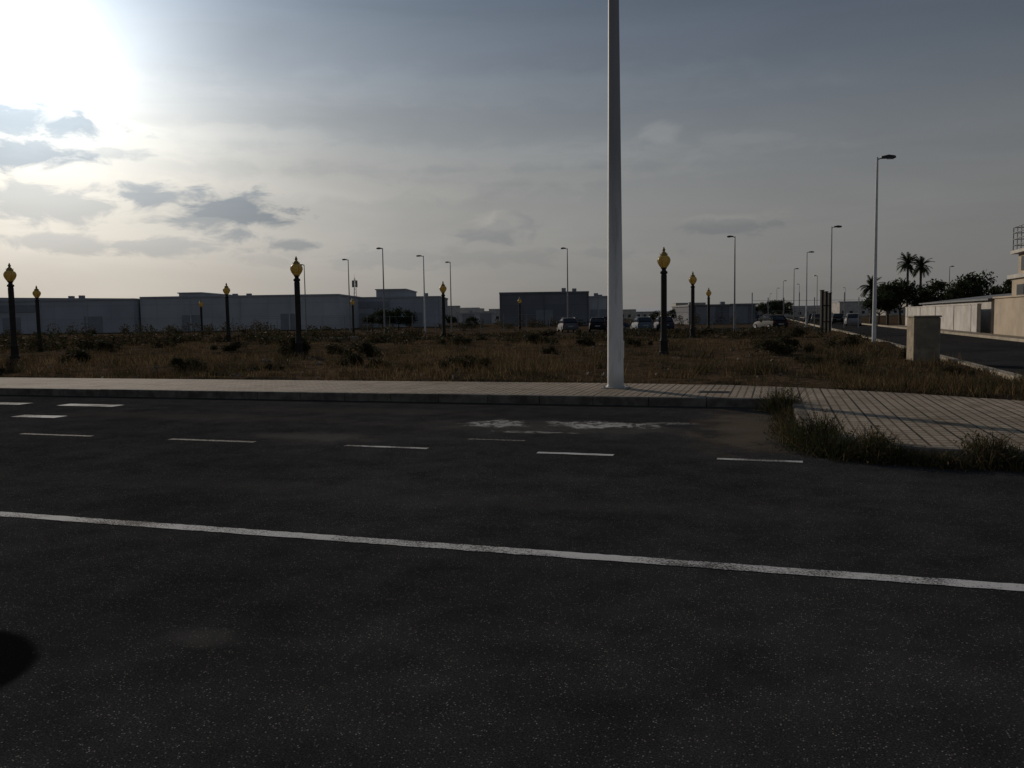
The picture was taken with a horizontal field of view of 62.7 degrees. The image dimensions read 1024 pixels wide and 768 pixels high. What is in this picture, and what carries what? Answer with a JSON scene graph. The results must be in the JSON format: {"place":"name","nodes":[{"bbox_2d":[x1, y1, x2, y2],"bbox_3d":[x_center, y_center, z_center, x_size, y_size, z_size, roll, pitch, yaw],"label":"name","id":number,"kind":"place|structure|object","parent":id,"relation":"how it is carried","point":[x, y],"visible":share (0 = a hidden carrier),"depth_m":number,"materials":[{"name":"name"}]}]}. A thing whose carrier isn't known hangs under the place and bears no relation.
{"place":"outdoors","nodes":[
{"label":"outdoors","id":0,"kind":"place"},
{"bbox_2d":[0,395,1023,767],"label":"road","id":1,"kind":"structure","parent":0,"point":[134,647],"depth_m":4.86,"materials":[{"name":"asphalt"}]},
{"bbox_2d":[0,402,119,417],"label":"crossing marking","id":2,"kind":"object","parent":1,"relation":"on","point":[54,416],"visible":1,"depth_m":16.47,"materials":[{"name":"paint"}]},
{"bbox_2d":[22,433,525,442],"bbox_3d":[-13.764,0.663,14.478,28.764,0.001,0.871,0,5,16],"label":"faded parking line","id":3,"kind":"object","parent":1,"relation":"on","point":[230,440],"visible":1,"depth_m":11.38,"materials":[{"name":"paint"}]},
{"bbox_2d":[0,387,1023,464],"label":"kerb","id":4,"kind":"structure","parent":1,"relation":"on","point":[557,399],"depth_m":16.02,"materials":[{"name":"concrete"}]},
{"bbox_2d":[0,512,1023,590],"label":"road edge line","id":5,"kind":"object","parent":1,"relation":"on","point":[869,576],"visible":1,"depth_m":5.68,"materials":[{"name":"paint"}]},
{"bbox_2d":[345,445,802,461],"bbox_3d":[0.504,0.811,9.901,5.520,0.001,0.130,1,5,17],"label":"dashed parking line","id":6,"kind":"object","parent":1,"relation":"on","point":[589,454],"visible":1,"depth_m":9.76,"materials":[{"name":"paint"}]},
{"bbox_2d":[742,381,811,414],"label":"kerb weeds","id":7,"kind":"object","parent":1,"relation":"on","point":[775,400],"visible":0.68,"depth_m":13.71,"materials":[{"name":"green plant"}]},
{"bbox_2d":[756,396,815,442],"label":"kerb weeds","id":8,"kind":"object","parent":1,"relation":"on","point":[781,420],"visible":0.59,"depth_m":11.52,"materials":[{"name":"green plant"}]},
{"bbox_2d":[759,403,878,463],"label":"kerb weeds","id":9,"kind":"object","parent":1,"relation":"on","point":[808,441],"visible":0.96,"depth_m":9.70,"materials":[{"name":"green plant"}]},
{"bbox_2d":[835,421,927,467],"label":"kerb weeds","id":10,"kind":"object","parent":1,"relation":"on","point":[879,453],"visible":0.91,"depth_m":9.04,"materials":[{"name":"green plant"}]},
{"bbox_2d":[888,442,980,471],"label":"kerb weeds","id":11,"kind":"object","parent":1,"relation":"on","point":[945,461],"visible":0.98,"depth_m":8.67,"materials":[{"name":"green plant"}]},
{"bbox_2d":[953,424,1023,474],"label":"kerb weeds","id":12,"kind":"object","parent":1,"relation":"on","point":[1011,463],"visible":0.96,"depth_m":8.57,"materials":[{"name":"green plant"}]},
{"bbox_2d":[0,377,1023,448],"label":"pavement","id":13,"kind":"structure","parent":0,"point":[929,420],"depth_m":15.03,"materials":[{"name":"concrete"}]},
{"bbox_2d":[601,0,629,388],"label":"street lamp","id":14,"kind":"object","parent":13,"relation":"on","point":[615,361],"visible":1,"depth_m":16.68,"materials":[{"name":"metal"}]},
{"bbox_2d":[0,315,1023,400],"bbox_3d":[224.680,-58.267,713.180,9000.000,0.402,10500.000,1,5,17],"label":"ground","id":15,"kind":"structure","parent":0,"point":[633,367],"depth_m":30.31,"materials":[{"name":"brown plant"}]},
{"bbox_2d":[3,263,19,358],"bbox_3d":[-21.299,-3.104,35.842,0.508,4.070,0.490,-2,5,-15],"label":"lantern post","id":16,"kind":"object","parent":15,"relation":"on","point":[9,274],"visible":0.99,"depth_m":35.77,"materials":[{"name":"metal"}]},
{"bbox_2d":[32,286,41,345],"bbox_3d":[-30.869,-4.365,54.790,0.508,4.070,0.490,-2,5,-9],"label":"lantern post","id":17,"kind":"object","parent":15,"relation":"on","point":[36,292],"visible":0.88,"depth_m":54.68,"materials":[{"name":"metal"}]},
{"bbox_2d":[0,295,140,333],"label":"warehouse","id":18,"kind":"structure","parent":15,"relation":"on","point":[106,315],"depth_m":149.41,"materials":[{"name":"concrete"}]},
{"bbox_2d":[58,347,93,362],"bbox_3d":[-17.123,-1.112,32.971,1.247,0.671,0.928,-2,5,-12],"label":"shrub","id":19,"kind":"object","parent":15,"relation":"on","point":[77,353],"visible":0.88,"depth_m":32.90,"materials":[{"name":"green plant"}]},
{"bbox_2d":[93,340,123,351],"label":"shrub","id":20,"kind":"object","parent":15,"relation":"on","point":[101,344],"visible":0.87,"depth_m":44.99,"materials":[{"name":"green plant"}]},
{"bbox_2d":[168,355,208,370],"bbox_3d":[-10.137,-0.663,26.597,1.359,0.536,1.311,0,5,14],"label":"shrub","id":21,"kind":"object","parent":15,"relation":"on","point":[177,361],"visible":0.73,"depth_m":26.32,"materials":[{"name":"green plant"}]},
{"bbox_2d":[198,299,203,336],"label":"lantern post","id":22,"kind":"object","parent":15,"relation":"on","point":[200,303],"visible":0.92,"depth_m":89.57,"materials":[{"name":"metal"}]},
{"bbox_2d":[223,283,230,341],"bbox_3d":[-19.375,-4.840,57.274,0.490,4.070,0.508,3,6,38],"label":"lantern post","id":23,"kind":"object","parent":15,"relation":"on","point":[226,289],"visible":0.99,"depth_m":57.19,"materials":[{"name":"metal"}]},
{"bbox_2d":[209,339,252,350],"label":"shrub","id":24,"kind":"object","parent":15,"relation":"on","point":[232,346],"visible":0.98,"depth_m":41.92,"materials":[{"name":"green plant"}]},
{"bbox_2d":[139,292,358,331],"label":"warehouse","id":25,"kind":"structure","parent":15,"relation":"on","point":[162,312],"depth_m":151.40,"materials":[{"name":"concrete"}]},
{"bbox_2d":[249,362,284,371],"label":"shrub","id":26,"kind":"object","parent":15,"relation":"on","point":[268,366],"visible":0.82,"depth_m":26.05,"materials":[{"name":"green plant"}]},
{"bbox_2d":[276,332,311,356],"bbox_3d":[-9.134,-1.600,34.874,1.700,1.124,1.213,-5,6,-42],"label":"shrub","id":27,"kind":"object","parent":15,"relation":"on","point":[284,343],"visible":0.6,"depth_m":34.85,"materials":[{"name":"green plant"}]},
{"bbox_2d":[290,257,303,355],"bbox_3d":[-8.748,-3.164,34.347,0.508,4.070,0.490,-1,5,-5],"label":"lantern post","id":28,"kind":"object","parent":15,"relation":"on","point":[296,268],"visible":0.97,"depth_m":34.26,"materials":[{"name":"metal"}]},
{"bbox_2d":[326,342,347,353],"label":"shrub","id":29,"kind":"object","parent":15,"relation":"on","point":[336,346],"visible":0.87,"depth_m":37.03,"materials":[{"name":"green plant"}]},
{"bbox_2d":[342,259,350,332],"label":"street lamp","id":30,"kind":"object","parent":15,"relation":"on","point":[349,297],"visible":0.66,"depth_m":98.45,"materials":[{"name":"grey metal"}]},
{"bbox_2d":[339,351,362,364],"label":"shrub","id":31,"kind":"object","parent":15,"relation":"on","point":[354,359],"visible":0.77,"depth_m":27.45,"materials":[{"name":"green plant"}]},
{"bbox_2d":[344,339,383,356],"bbox_3d":[-6.436,-1.563,35.983,1.720,0.874,3.096,-2,5,-16],"label":"shrub","id":32,"kind":"object","parent":15,"relation":"on","point":[366,347],"visible":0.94,"depth_m":35.01,"materials":[{"name":"green plant"}]},
{"bbox_2d":[361,313,379,329],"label":"broadleaf tree","id":33,"kind":"object","parent":15,"relation":"on","point":[372,319],"visible":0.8,"depth_m":102.12,"materials":[{"name":"green plant"}]},
{"bbox_2d":[376,247,385,330],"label":"street lamp","id":34,"kind":"object","parent":15,"relation":"on","point":[383,287],"visible":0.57,"depth_m":83.46,"materials":[{"name":"grey metal"}]},
{"bbox_2d":[373,308,396,326],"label":"broadleaf tree","id":35,"kind":"object","parent":15,"relation":"on","point":[379,315],"visible":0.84,"depth_m":99.35,"materials":[{"name":"green plant"}]},
{"bbox_2d":[5,338,782,381],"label":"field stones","id":36,"kind":"object","parent":15,"relation":"on","point":[318,363],"visible":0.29,"depth_m":28.55,"materials":[{"name":"stone"}]},
{"bbox_2d":[388,306,413,329],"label":"broadleaf tree","id":37,"kind":"object","parent":15,"relation":"on","point":[398,312],"visible":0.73,"depth_m":100.16,"materials":[{"name":"green plant"}]},
{"bbox_2d":[358,289,447,327],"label":"office building","id":38,"kind":"structure","parent":15,"relation":"on","point":[406,299],"depth_m":171.31,"materials":[{"name":"concrete"}]},
{"bbox_2d":[400,311,417,329],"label":"broadleaf tree","id":39,"kind":"object","parent":15,"relation":"on","point":[406,321],"visible":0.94,"depth_m":99.49,"materials":[{"name":"green plant"}]},
{"bbox_2d":[0,313,822,351],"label":"distant shrub thicket","id":40,"kind":"object","parent":15,"relation":"on","point":[85,340],"visible":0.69,"depth_m":58.36,"materials":[{"name":"green plant"}]},
{"bbox_2d":[416,255,425,331],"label":"street lamp","id":41,"kind":"object","parent":15,"relation":"on","point":[424,293],"visible":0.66,"depth_m":94.42,"materials":[{"name":"grey metal"}]},
{"bbox_2d":[439,281,446,336],"bbox_3d":[-4.624,-4.903,56.785,0.508,4.070,0.490,-5,6,-40],"label":"lantern post","id":42,"kind":"object","parent":15,"relation":"on","point":[442,288],"visible":0.94,"depth_m":56.67,"materials":[{"name":"metal"}]},
{"bbox_2d":[445,261,451,330],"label":"street lamp","id":43,"kind":"object","parent":15,"relation":"on","point":[450,294],"visible":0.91,"depth_m":105.41,"materials":[{"name":"grey metal"}]},
{"bbox_2d":[439,335,474,344],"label":"shrub","id":44,"kind":"object","parent":15,"relation":"on","point":[466,340],"visible":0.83,"depth_m":44.76,"materials":[{"name":"green plant"}]},
{"bbox_2d":[439,353,491,370],"bbox_3d":[-1.558,-0.593,24.741,1.872,0.627,1.404,-3,5,-29],"label":"shrub","id":45,"kind":"object","parent":15,"relation":"on","point":[473,359],"visible":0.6,"depth_m":24.50,"materials":[{"name":"green plant"}]},
{"bbox_2d":[465,316,478,330],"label":"broadleaf tree","id":46,"kind":"object","parent":15,"relation":"on","point":[473,319],"visible":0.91,"depth_m":107.60,"materials":[{"name":"green plant"}]},
{"bbox_2d":[459,311,495,323],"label":"workshop","id":47,"kind":"structure","parent":15,"relation":"on","point":[488,317],"depth_m":229.21,"materials":[{"name":"concrete"}]},
{"bbox_2d":[232,309,807,335],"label":"wire fence","id":48,"kind":"object","parent":15,"relation":"on","point":[503,321],"visible":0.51,"depth_m":95.26,"materials":[{"name":"metal"}]},
{"bbox_2d":[526,330,542,343],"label":"shrub","id":49,"kind":"object","parent":15,"relation":"on","point":[533,337],"visible":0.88,"depth_m":47.73,"materials":[{"name":"green plant"}]},
{"bbox_2d":[499,288,588,325],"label":"warehouse","id":50,"kind":"structure","parent":15,"relation":"on","point":[545,304],"depth_m":157.34,"materials":[{"name":"concrete"}]},
{"bbox_2d":[538,346,562,353],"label":"shrub","id":51,"kind":"object","parent":15,"relation":"on","point":[549,349],"visible":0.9,"depth_m":33.03,"materials":[{"name":"green plant"}]},
{"bbox_2d":[560,247,568,331],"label":"street lamp","id":52,"kind":"object","parent":15,"relation":"on","point":[567,285],"visible":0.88,"depth_m":86.93,"materials":[{"name":"grey metal"}]},
{"bbox_2d":[546,335,600,345],"bbox_3d":[3.029,-2.128,41.610,2.686,0.694,1.510,-2,5,-15],"label":"shrub","id":53,"kind":"object","parent":15,"relation":"on","point":[586,341],"visible":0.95,"depth_m":41.67,"materials":[{"name":"green plant"}]},
{"bbox_2d":[589,293,607,322],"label":"warehouse","id":54,"kind":"structure","parent":15,"relation":"on","point":[598,303],"depth_m":158.33,"materials":[{"name":"concrete"}]},
{"bbox_2d":[623,335,653,346],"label":"shrub","id":55,"kind":"object","parent":15,"relation":"on","point":[631,341],"visible":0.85,"depth_m":36.90,"materials":[{"name":"green plant"}]},
{"bbox_2d":[657,247,670,354],"bbox_3d":[5.734,-3.125,31.759,0.508,4.070,0.490,-1,5,-2],"label":"lantern post","id":56,"kind":"object","parent":15,"relation":"on","point":[663,260],"visible":0.98,"depth_m":31.66,"materials":[{"name":"metal"}]},
{"bbox_2d":[448,301,915,321],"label":"distant town","id":57,"kind":"object","parent":15,"relation":"on","point":[850,306],"visible":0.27,"depth_m":344.72},
{"bbox_2d":[689,271,696,337],"bbox_3d":[11.128,-4.889,51.789,0.508,4.070,0.490,-1,5,-1],"label":"lantern post","id":58,"kind":"object","parent":15,"relation":"on","point":[692,279],"visible":0.99,"depth_m":51.70,"materials":[{"name":"metal"}]},
{"bbox_2d":[559,327,832,333],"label":"parking area","id":59,"kind":"object","parent":15,"relation":"on","point":[816,328],"visible":0.2,"depth_m":91.73,"materials":[{"name":"asphalt"}]},
{"bbox_2d":[557,317,578,331],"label":"parked car","id":60,"kind":"object","parent":59,"relation":"on","point":[568,324],"visible":0.89,"depth_m":85.99,"materials":[{"name":"silver paint"}]},
{"bbox_2d":[587,317,606,331],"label":"parked car","id":61,"kind":"object","parent":59,"relation":"on","point":[597,323],"visible":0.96,"depth_m":85.94,"materials":[{"name":"black paint"}]},
{"bbox_2d":[630,316,653,330],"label":"parked car","id":62,"kind":"object","parent":59,"relation":"on","point":[641,322],"visible":0.78,"depth_m":85.03,"materials":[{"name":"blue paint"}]},
{"bbox_2d":[652,316,673,330],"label":"parked car","id":63,"kind":"object","parent":59,"relation":"on","point":[657,323],"visible":0.73,"depth_m":86.10,"materials":[{"name":"blue paint"}]},
{"bbox_2d":[706,287,710,327],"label":"lantern post","id":64,"kind":"object","parent":59,"relation":"on","point":[708,293],"visible":0.86,"depth_m":75.64,"materials":[{"name":"metal"}]},
{"bbox_2d":[727,235,734,329],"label":"street lamp","id":65,"kind":"object","parent":59,"relation":"on","point":[734,281],"visible":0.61,"depth_m":76.47,"materials":[{"name":"grey metal"}]},
{"bbox_2d":[753,314,787,328],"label":"parked car","id":66,"kind":"object","parent":59,"relation":"on","point":[778,320],"visible":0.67,"depth_m":80.34,"materials":[{"name":"black paint"}]},
{"bbox_2d":[805,251,813,326],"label":"street lamp","id":67,"kind":"object","parent":59,"relation":"on","point":[806,289],"visible":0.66,"depth_m":97.43,"materials":[{"name":"grey metal"}]},
{"bbox_2d":[671,302,755,323],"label":"warehouse","id":68,"kind":"structure","parent":15,"relation":"on","point":[744,310],"depth_m":141.52,"materials":[{"name":"concrete"}]},
{"bbox_2d":[755,302,772,314],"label":"broadleaf tree","id":69,"kind":"object","parent":15,"relation":"on","point":[761,306],"visible":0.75,"depth_m":163.79,"materials":[{"name":"green plant"}]},
{"bbox_2d":[758,301,782,313],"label":"broadleaf tree","id":70,"kind":"object","parent":15,"relation":"on","point":[774,305],"visible":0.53,"depth_m":168.65,"materials":[{"name":"green plant"}]},
{"bbox_2d":[747,336,815,354],"bbox_3d":[9.612,-1.349,30.039,2.384,0.758,0.990,0,5,11],"label":"shrub","id":71,"kind":"object","parent":15,"relation":"on","point":[774,347],"visible":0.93,"depth_m":29.92,"materials":[{"name":"green plant"}]},
{"bbox_2d":[772,301,791,314],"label":"broadleaf tree","id":72,"kind":"object","parent":15,"relation":"on","point":[786,309],"visible":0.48,"depth_m":174.82,"materials":[{"name":"green plant"}]},
{"bbox_2d":[766,332,841,350],"bbox_3d":[10.889,-1.585,31.487,2.739,0.766,1.414,1,5,21],"label":"shrub","id":73,"kind":"object","parent":15,"relation":"on","point":[791,342],"visible":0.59,"depth_m":31.47,"materials":[{"name":"green plant"}]},
{"bbox_2d":[752,292,858,329],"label":"wire fence","id":74,"kind":"object","parent":15,"relation":"on","point":[783,300],"visible":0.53,"depth_m":85.65,"materials":[{"name":"metal"}]},
{"bbox_2d":[785,324,825,337],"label":"shrub","id":75,"kind":"object","parent":15,"relation":"on","point":[797,331],"visible":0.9,"depth_m":46.89,"materials":[{"name":"green plant"}]},
{"bbox_2d":[793,354,824,363],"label":"shrub","id":76,"kind":"object","parent":15,"relation":"on","point":[797,359],"visible":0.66,"depth_m":25.34,"materials":[{"name":"green plant"}]},
{"bbox_2d":[820,290,831,332],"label":"gate posts","id":77,"kind":"object","parent":15,"relation":"on","point":[825,309],"visible":0.84,"depth_m":62.70,"materials":[{"name":"metal"}]},
{"bbox_2d":[830,225,841,329],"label":"street lamp","id":78,"kind":"object","parent":15,"relation":"on","point":[838,226],"visible":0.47,"depth_m":69.18,"materials":[{"name":"grey metal"}]},
{"bbox_2d":[840,355,865,367],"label":"shrub","id":79,"kind":"object","parent":15,"relation":"on","point":[853,361],"visible":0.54,"depth_m":21.44,"materials":[{"name":"green plant"}]},
{"bbox_2d":[840,332,869,346],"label":"shrub","id":80,"kind":"object","parent":15,"relation":"on","point":[849,340],"visible":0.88,"depth_m":35.95,"materials":[{"name":"green plant"}]},
{"bbox_2d":[857,275,885,322],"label":"palm tree","id":81,"kind":"object","parent":15,"relation":"on","point":[868,287],"visible":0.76,"depth_m":122.07,"materials":[{"name":"green plant"}]},
{"bbox_2d":[860,292,897,324],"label":"broadleaf tree","id":82,"kind":"object","parent":15,"relation":"on","point":[880,299],"visible":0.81,"depth_m":100.22,"materials":[{"name":"green plant"}]},
{"bbox_2d":[872,155,895,341],"bbox_3d":[17.038,-6.075,38.649,0.945,8.730,0.290,-1,5,2],"label":"street lamp","id":83,"kind":"object","parent":15,"relation":"on","point":[874,308],"visible":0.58,"depth_m":38.62,"materials":[{"name":"grey metal"}]},
{"bbox_2d":[865,278,908,324],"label":"broadleaf tree","id":84,"kind":"object","parent":15,"relation":"on","point":[889,288],"visible":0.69,"depth_m":102.09,"materials":[{"name":"green plant"}]},
{"bbox_2d":[881,277,924,324],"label":"broadleaf tree","id":85,"kind":"object","parent":15,"relation":"on","point":[911,290],"visible":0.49,"depth_m":103.77,"materials":[{"name":"green plant"}]},
{"bbox_2d":[786,318,1020,378],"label":"kerb","id":86,"kind":"structure","parent":15,"relation":"on","point":[1003,373],"depth_m":23.32,"materials":[{"name":"concrete"}]},
{"bbox_2d":[896,252,918,306],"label":"palm tree","id":87,"kind":"object","parent":15,"relation":"on","point":[905,265],"visible":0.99,"depth_m":128.60,"materials":[{"name":"green plant"}]},
{"bbox_2d":[911,255,934,285],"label":"palm tree","id":88,"kind":"object","parent":15,"relation":"on","point":[921,266],"visible":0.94,"depth_m":129.80,"materials":[{"name":"green plant"}]},
{"bbox_2d":[906,315,941,360],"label":"utility pillar","id":89,"kind":"structure","parent":15,"relation":"on","point":[923,334],"depth_m":25.51,"materials":[{"name":"concrete"}]},
{"bbox_2d":[904,289,943,305],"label":"broadleaf tree","id":90,"kind":"object","parent":15,"relation":"on","point":[926,296],"visible":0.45,"depth_m":106.94,"materials":[{"name":"green plant"}]},
{"bbox_2d":[917,278,953,300],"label":"broadleaf tree","id":91,"kind":"object","parent":15,"relation":"on","point":[938,285],"visible":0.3,"depth_m":110.61,"materials":[{"name":"green plant"}]},
{"bbox_2d":[905,303,981,332],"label":"boundary wall","id":92,"kind":"structure","parent":15,"relation":"on","point":[962,317],"depth_m":64.23,"materials":[{"name":"paint"}]},
{"bbox_2d":[941,363,975,374],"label":"shrub","id":93,"kind":"object","parent":15,"relation":"on","point":[946,369],"visible":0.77,"depth_m":20.08,"materials":[{"name":"green plant"}]},
{"bbox_2d":[939,276,990,302],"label":"broadleaf tree","id":94,"kind":"object","parent":15,"relation":"on","point":[955,294],"visible":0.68,"depth_m":103.65,"materials":[{"name":"green plant"}]},
{"bbox_2d":[939,269,997,300],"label":"broadleaf tree","id":95,"kind":"object","parent":15,"relation":"on","point":[967,276],"visible":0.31,"depth_m":114.57,"materials":[{"name":"green plant"}]},
{"bbox_2d":[940,368,1023,399],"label":"verge weeds","id":96,"kind":"object","parent":15,"relation":"on","point":[1021,383],"visible":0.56,"depth_m":15.72,"materials":[{"name":"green plant"}]},
{"bbox_2d":[984,279,1011,300],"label":"broadleaf tree","id":97,"kind":"object","parent":15,"relation":"on","point":[1008,282],"visible":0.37,"depth_m":103.29,"materials":[{"name":"green plant"}]},
{"bbox_2d":[993,224,1023,336],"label":"rendered house","id":98,"kind":"structure","parent":15,"relation":"on","point":[1008,315],"depth_m":51.62,"materials":[{"name":"paint"}]},
{"bbox_2d":[0,0,1023,310],"label":"sky","id":99,"kind":"structure","parent":0,"point":[149,148],"materials":[{"name":"grey"}]},
{"bbox_2d":[636,304,819,311],"bbox_3d":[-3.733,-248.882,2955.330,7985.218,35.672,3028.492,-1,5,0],"label":"distant hills","id":100,"kind":"structure","parent":0,"point":[649,309],"depth_m":3330.16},
{"bbox_2d":[792,318,1023,374],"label":"side street","id":101,"kind":"structure","parent":0,"point":[1005,355],"depth_m":37.86,"materials":[{"name":"asphalt"}]},
{"bbox_2d":[832,313,843,323],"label":"parked car","id":102,"kind":"object","parent":101,"relation":"on","point":[838,315],"visible":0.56,"depth_m":117.98,"materials":[{"name":"black paint"}]},
{"bbox_2d":[843,313,861,325],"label":"parked car","id":103,"kind":"object","parent":101,"relation":"on","point":[851,318],"visible":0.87,"depth_m":100.05,"materials":[{"name":"white paint"}]},
{"bbox_2d":[800,317,1023,341],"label":"kerb","id":104,"kind":"structure","parent":101,"relation":"on","point":[990,337],"depth_m":52.03,"materials":[{"name":"concrete"}]},
{"bbox_2d":[888,325,1023,338],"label":"side pavement","id":105,"kind":"structure","parent":0,"point":[1010,336],"depth_m":53.95,"materials":[{"name":"concrete"}]},
{"bbox_2d":[919,293,1011,332],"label":"storage shed","id":106,"kind":"structure","parent":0,"point":[987,316],"depth_m":60.92,"materials":[{"name":"concrete"}]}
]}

